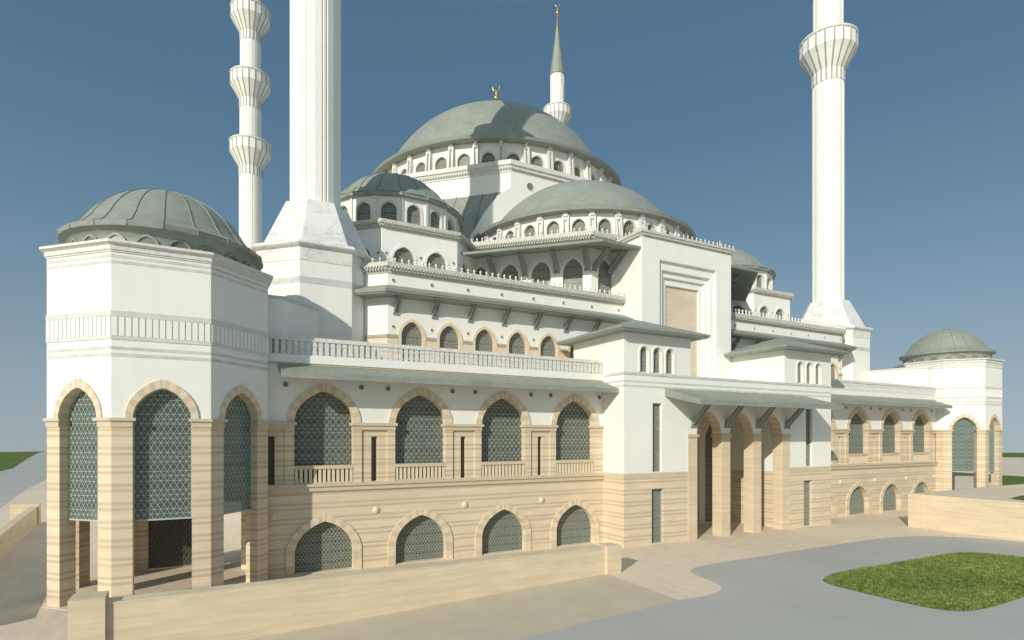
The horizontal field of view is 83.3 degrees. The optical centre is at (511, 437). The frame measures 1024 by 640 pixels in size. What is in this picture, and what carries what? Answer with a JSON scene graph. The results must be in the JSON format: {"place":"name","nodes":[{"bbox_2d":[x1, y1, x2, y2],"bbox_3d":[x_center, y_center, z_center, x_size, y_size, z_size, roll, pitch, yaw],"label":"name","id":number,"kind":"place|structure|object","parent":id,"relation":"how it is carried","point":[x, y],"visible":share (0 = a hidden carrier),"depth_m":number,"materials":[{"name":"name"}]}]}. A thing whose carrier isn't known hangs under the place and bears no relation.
{"place":"outdoors","nodes":[
{"label":"outdoors","id":0,"kind":"place"},
{"bbox_2d":[0,451,44,470],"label":"lawn","id":1,"kind":"structure","parent":0,"point":[9,460],"depth_m":277.51,"materials":[{"name":"green plant"}]},
{"bbox_2d":[0,451,46,508],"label":"road","id":2,"kind":"structure","parent":0,"point":[26,474],"depth_m":148.63,"materials":[{"name":"grey concrete"}]},
{"bbox_2d":[248,574,676,639],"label":"pavement","id":3,"kind":"structure","parent":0,"point":[516,614],"depth_m":33.67,"materials":[{"name":"beige stone"}]},
{"bbox_2d":[0,451,1023,639],"bbox_3d":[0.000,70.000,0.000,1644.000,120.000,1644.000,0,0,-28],"label":"ground","id":4,"kind":"structure","parent":0,"point":[664,568],"depth_m":50.20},
{"bbox_2d":[0,502,40,560],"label":"boundary wall","id":5,"kind":"structure","parent":4,"relation":"on","point":[21,524],"depth_m":57.22,"materials":[{"name":"stone"}]},
{"bbox_2d":[39,188,317,609],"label":"corner pavilion","id":6,"kind":"structure","parent":4,"relation":"on","point":[166,315],"depth_m":34.44,"materials":[{"name":"stone"}]},
{"bbox_2d":[82,234,97,240],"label":"drum window","id":7,"kind":"structure","parent":6,"relation":"in","point":[86,238],"depth_m":34.14,"materials":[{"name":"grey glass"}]},
{"bbox_2d":[106,232,126,240],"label":"drum window","id":8,"kind":"structure","parent":6,"relation":"in","point":[120,237],"depth_m":33.88,"materials":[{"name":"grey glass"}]},
{"bbox_2d":[135,234,158,244],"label":"drum window","id":9,"kind":"structure","parent":6,"relation":"in","point":[151,240],"depth_m":34.23,"materials":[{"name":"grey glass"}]},
{"bbox_2d":[168,239,190,248],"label":"drum window","id":10,"kind":"structure","parent":6,"relation":"in","point":[174,243],"depth_m":35.02,"materials":[{"name":"grey glass"}]},
{"bbox_2d":[199,246,217,253],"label":"drum window","id":11,"kind":"structure","parent":6,"relation":"in","point":[205,248],"depth_m":36.21,"materials":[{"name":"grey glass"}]},
{"bbox_2d":[225,253,239,262],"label":"drum window","id":12,"kind":"structure","parent":6,"relation":"in","point":[229,256],"depth_m":37.78,"materials":[{"name":"grey glass"}]},
{"bbox_2d":[229,0,271,248],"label":"minaret","id":13,"kind":"object","parent":4,"relation":"on","point":[250,149],"visible":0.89,"depth_m":122.55,"materials":[{"name":"grey stone"}]},
{"bbox_2d":[251,0,377,482],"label":"minaret","id":14,"kind":"object","parent":4,"relation":"on","point":[311,250],"visible":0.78,"depth_m":52.45,"materials":[{"name":"grey stone"}]},
{"bbox_2d":[68,542,620,639],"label":"retaining wall","id":15,"kind":"structure","parent":4,"relation":"on","point":[247,611],"depth_m":32.54,"materials":[{"name":"stone"}]},
{"bbox_2d":[268,334,618,577],"bbox_3d":[-3.003,1.375,53.979,37.825,17.450,14.230,0,0,-28],"label":"arcaded gallery","id":16,"kind":"object","parent":4,"relation":"on","point":[372,428],"visible":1,"depth_m":46.68,"materials":[{"name":"stone"}]},
{"bbox_2d":[286,384,360,478],"bbox_3d":[-14.052,-0.484,43.018,5.336,7.028,0.810,0,0,-28],"label":"window","id":17,"kind":"structure","parent":16,"relation":"in","point":[323,414],"depth_m":43.25,"materials":[{"name":"grey glass"}]},
{"bbox_2d":[286,515,361,576],"bbox_3d":[-14.024,7.846,42.965,5.436,4.308,0.690,0,0,-28],"label":"window","id":18,"kind":"structure","parent":16,"relation":"in","point":[325,542],"depth_m":43.14,"materials":[{"name":"grey glass"}]},
{"bbox_2d":[388,509,452,565],"bbox_3d":[-7.430,7.846,46.540,5.436,4.308,0.690,0,0,-28],"label":"window","id":19,"kind":"structure","parent":16,"relation":"in","point":[422,534],"depth_m":46.76,"materials":[{"name":"grey glass"}]},
{"bbox_2d":[389,388,451,475],"bbox_3d":[-7.459,-0.484,46.593,5.336,7.028,0.810,0,0,-28],"label":"window","id":20,"kind":"structure","parent":16,"relation":"in","point":[418,432],"depth_m":46.87,"materials":[{"name":"grey glass"}]},
{"bbox_2d":[475,504,530,555],"bbox_3d":[-0.837,7.846,50.115,5.436,4.308,0.690,0,0,-28],"label":"window","id":21,"kind":"structure","parent":16,"relation":"in","point":[500,529],"depth_m":50.37,"materials":[{"name":"grey glass"}]},
{"bbox_2d":[476,392,530,472],"bbox_3d":[-0.866,-0.484,50.167,5.336,7.028,0.810,0,0,-28],"label":"window","id":22,"kind":"structure","parent":16,"relation":"in","point":[501,431],"depth_m":50.47,"materials":[{"name":"grey glass"}]},
{"bbox_2d":[551,395,598,459],"bbox_3d":[5.728,-0.484,53.742,5.336,7.028,0.810,0,0,-28],"label":"window","id":23,"kind":"structure","parent":16,"relation":"in","point":[572,433],"depth_m":54.08,"materials":[{"name":"grey glass"}]},
{"bbox_2d":[551,499,599,547],"bbox_3d":[5.756,7.846,53.689,5.436,4.308,0.690,0,0,-28],"label":"window","id":24,"kind":"structure","parent":16,"relation":"in","point":[571,524],"depth_m":53.99,"materials":[{"name":"grey glass"}]},
{"bbox_2d":[543,4,571,125],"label":"minaret","id":25,"kind":"object","parent":4,"relation":"on","point":[558,108],"visible":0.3,"depth_m":160.42,"materials":[{"name":"grey stone"}]},
{"bbox_2d":[556,319,848,547],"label":"entrance block","id":26,"kind":"structure","parent":4,"relation":"on","point":[747,444],"depth_m":57.67,"materials":[{"name":"stone"}]},
{"bbox_2d":[652,489,660,542],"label":"window","id":27,"kind":"structure","parent":26,"relation":"in","point":[656,493],"depth_m":54.60,"materials":[{"name":"grey glass"}]},
{"bbox_2d":[653,403,659,471],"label":"window","id":28,"kind":"structure","parent":26,"relation":"in","point":[656,407],"depth_m":54.60,"materials":[{"name":"glass"}]},
{"bbox_2d":[697,437,697,522],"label":"glazed door","id":29,"kind":"structure","parent":26,"relation":"in","point":[697,437],"depth_m":66.68,"materials":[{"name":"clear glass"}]},
{"bbox_2d":[705,425,711,521],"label":"glazed door","id":30,"kind":"structure","parent":26,"relation":"in","point":[708,439],"depth_m":67.76,"materials":[{"name":"grey glass"}]},
{"bbox_2d":[804,480,809,524],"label":"window","id":31,"kind":"structure","parent":26,"relation":"in","point":[806,483],"depth_m":65.33,"materials":[{"name":"grey glass"}]},
{"bbox_2d":[806,409,809,465],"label":"window","id":32,"kind":"structure","parent":26,"relation":"in","point":[807,410],"depth_m":65.40,"materials":[{"name":"glass"}]},
{"bbox_2d":[798,0,872,381],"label":"minaret","id":33,"kind":"object","parent":4,"relation":"on","point":[828,48],"visible":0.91,"depth_m":90.21,"materials":[{"name":"grey stone"}]},
{"bbox_2d":[831,379,951,517],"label":"arcaded gallery","id":34,"kind":"object","parent":4,"relation":"on","point":[882,447],"visible":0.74,"depth_m":76.86,"materials":[{"name":"beige stone"}]},
{"bbox_2d":[831,490,836,517],"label":"window","id":35,"kind":"structure","parent":34,"relation":"in","point":[833,499],"depth_m":72.08,"materials":[{"name":"beige stone"}]},
{"bbox_2d":[831,412,836,428],"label":"window","id":36,"kind":"structure","parent":34,"relation":"in","point":[833,423],"depth_m":72.03,"materials":[{"name":"beige stone"}]},
{"bbox_2d":[846,407,870,453],"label":"window","id":37,"kind":"structure","parent":34,"relation":"in","point":[854,422],"depth_m":75.41,"materials":[{"name":"grey glass"}]},
{"bbox_2d":[846,482,871,515],"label":"window","id":38,"kind":"structure","parent":34,"relation":"in","point":[856,503],"depth_m":75.36,"materials":[{"name":"beige glass"}]},
{"bbox_2d":[880,480,902,512],"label":"window","id":39,"kind":"structure","parent":34,"relation":"in","point":[888,499],"depth_m":78.93,"materials":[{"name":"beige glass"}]},
{"bbox_2d":[880,408,902,452],"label":"window","id":40,"kind":"structure","parent":34,"relation":"in","point":[887,423],"depth_m":79.01,"materials":[{"name":"grey glass"}]},
{"bbox_2d":[911,478,931,492],"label":"window","id":41,"kind":"structure","parent":34,"relation":"in","point":[917,488],"depth_m":82.38,"materials":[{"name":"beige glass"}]},
{"bbox_2d":[911,410,931,451],"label":"window","id":42,"kind":"structure","parent":34,"relation":"in","point":[921,417],"depth_m":82.62,"materials":[{"name":"grey glass"}]},
{"bbox_2d":[867,329,1004,490],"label":"corner pavilion","id":43,"kind":"structure","parent":4,"relation":"on","point":[960,370],"depth_m":82.78,"materials":[{"name":"grey stone"}]},
{"bbox_2d":[916,357,925,361],"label":"drum window","id":44,"kind":"structure","parent":43,"relation":"in","point":[920,359],"depth_m":86.12,"materials":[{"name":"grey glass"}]},
{"bbox_2d":[928,356,938,360],"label":"drum window","id":45,"kind":"structure","parent":43,"relation":"in","point":[931,358],"depth_m":84.66,"materials":[{"name":"grey glass"}]},
{"bbox_2d":[942,354,952,358],"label":"drum window","id":46,"kind":"structure","parent":43,"relation":"in","point":[945,357],"depth_m":83.47,"materials":[{"name":"grey glass"}]},
{"bbox_2d":[957,354,966,358],"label":"drum window","id":47,"kind":"structure","parent":43,"relation":"in","point":[962,356],"depth_m":82.78,"materials":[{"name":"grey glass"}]},
{"bbox_2d":[970,353,978,357],"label":"drum window","id":48,"kind":"structure","parent":43,"relation":"in","point":[975,355],"depth_m":82.56,"materials":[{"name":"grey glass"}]},
{"bbox_2d":[908,484,1023,540],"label":"terrace wall","id":49,"kind":"structure","parent":4,"relation":"on","point":[990,517],"depth_m":60.11,"materials":[{"name":"stone"}]},
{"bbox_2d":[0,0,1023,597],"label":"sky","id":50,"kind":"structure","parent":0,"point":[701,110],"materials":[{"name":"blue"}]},
{"bbox_2d":[341,85,856,478],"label":"mosque","id":51,"kind":"structure","parent":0,"point":[496,224],"depth_m":66.94,"materials":[{"name":"white stone"}]},
{"bbox_2d":[364,244,372,256],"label":"window","id":52,"kind":"structure","parent":51,"relation":"in","point":[368,249],"depth_m":60.01,"materials":[{"name":"white glass"}]},
{"bbox_2d":[391,244,416,264],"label":"window","id":53,"kind":"structure","parent":51,"relation":"in","point":[400,252],"depth_m":60.98,"materials":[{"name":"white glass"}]},
{"bbox_2d":[398,319,425,361],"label":"window","id":54,"kind":"structure","parent":51,"relation":"in","point":[411,332],"depth_m":53.74,"materials":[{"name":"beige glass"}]},
{"bbox_2d":[424,250,448,269],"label":"window","id":55,"kind":"structure","parent":51,"relation":"in","point":[433,257],"depth_m":62.73,"materials":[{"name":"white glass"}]},
{"bbox_2d":[436,323,462,363],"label":"window","id":56,"kind":"structure","parent":51,"relation":"in","point":[447,335],"depth_m":55.51,"materials":[{"name":"beige glass"}]},
{"bbox_2d":[460,260,469,272],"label":"window","id":57,"kind":"structure","parent":51,"relation":"in","point":[464,263],"depth_m":66.31,"materials":[{"name":"white glass"}]},
{"bbox_2d":[475,264,489,275],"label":"window","id":58,"kind":"structure","parent":51,"relation":"in","point":[479,267],"depth_m":69.27,"materials":[{"name":"white glass"}]},
{"bbox_2d":[472,326,496,366],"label":"window","id":59,"kind":"structure","parent":51,"relation":"in","point":[482,341],"depth_m":57.30,"materials":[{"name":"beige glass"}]},
{"bbox_2d":[499,261,520,280],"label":"window","id":60,"kind":"structure","parent":51,"relation":"in","point":[509,268],"depth_m":68.28,"materials":[{"name":"grey glass"}]},
{"bbox_2d":[506,330,528,368],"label":"window","id":61,"kind":"structure","parent":51,"relation":"in","point":[515,344],"depth_m":59.09,"materials":[{"name":"beige glass"}]},
{"bbox_2d":[529,258,552,284],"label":"window","id":62,"kind":"structure","parent":51,"relation":"in","point":[541,270],"depth_m":67.24,"materials":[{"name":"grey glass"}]},
{"bbox_2d":[538,333,559,369],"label":"window","id":63,"kind":"structure","parent":51,"relation":"in","point":[546,347],"depth_m":60.86,"materials":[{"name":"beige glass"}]},
{"bbox_2d":[568,346,573,357],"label":"window","id":64,"kind":"structure","parent":51,"relation":"in","point":[570,348],"depth_m":62.30,"materials":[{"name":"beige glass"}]},
{"bbox_2d":[560,255,584,289],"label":"window","id":65,"kind":"structure","parent":51,"relation":"in","point":[572,269],"depth_m":66.18,"materials":[{"name":"grey glass"}]},
{"bbox_2d":[597,257,613,293],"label":"window","id":66,"kind":"structure","parent":51,"relation":"in","point":[604,279],"depth_m":66.60,"materials":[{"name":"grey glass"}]},
{"bbox_2d":[731,303,745,313],"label":"window","id":67,"kind":"structure","parent":51,"relation":"in","point":[738,306],"depth_m":87.38,"materials":[{"name":"stone"}]},
{"bbox_2d":[758,304,770,316],"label":"window","id":68,"kind":"structure","parent":51,"relation":"in","point":[764,309],"depth_m":88.06,"materials":[{"name":"stone"}]},
{"bbox_2d":[774,307,785,318],"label":"window","id":69,"kind":"structure","parent":51,"relation":"in","point":[777,312],"depth_m":89.79,"materials":[{"name":"stone"}]},
{"bbox_2d":[831,362,838,378],"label":"window","id":70,"kind":"structure","parent":51,"relation":"in","point":[834,375],"depth_m":84.25,"materials":[{"name":"stone"}]},
{"bbox_2d":[515,536,1023,639],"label":"road","id":71,"kind":"structure","parent":0,"point":[792,595],"depth_m":33.33,"materials":[{"name":"grey concrete"}]},
{"bbox_2d":[823,551,1023,610],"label":"lawn","id":72,"kind":"structure","parent":0,"point":[938,584],"depth_m":39.13,"materials":[{"name":"green plant"}]},
{"bbox_2d":[925,485,1023,501],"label":"terrace","id":73,"kind":"structure","parent":0,"point":[1003,493],"depth_m":65.10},
{"bbox_2d":[1010,495,1023,499],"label":"terrace lawn","id":74,"kind":"structure","parent":73,"relation":"on","point":[1020,497],"depth_m":59.55,"materials":[{"name":"green plant"}]},
{"bbox_2d":[955,472,1023,484],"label":"lawn","id":75,"kind":"structure","parent":0,"point":[1011,480],"depth_m":141.27,"materials":[{"name":"green plant"}]},
{"bbox_2d":[1002,453,1023,456],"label":"lawn","id":76,"kind":"structure","parent":0,"point":[1012,454],"depth_m":334.13,"materials":[{"name":"green plant"}]}
]}

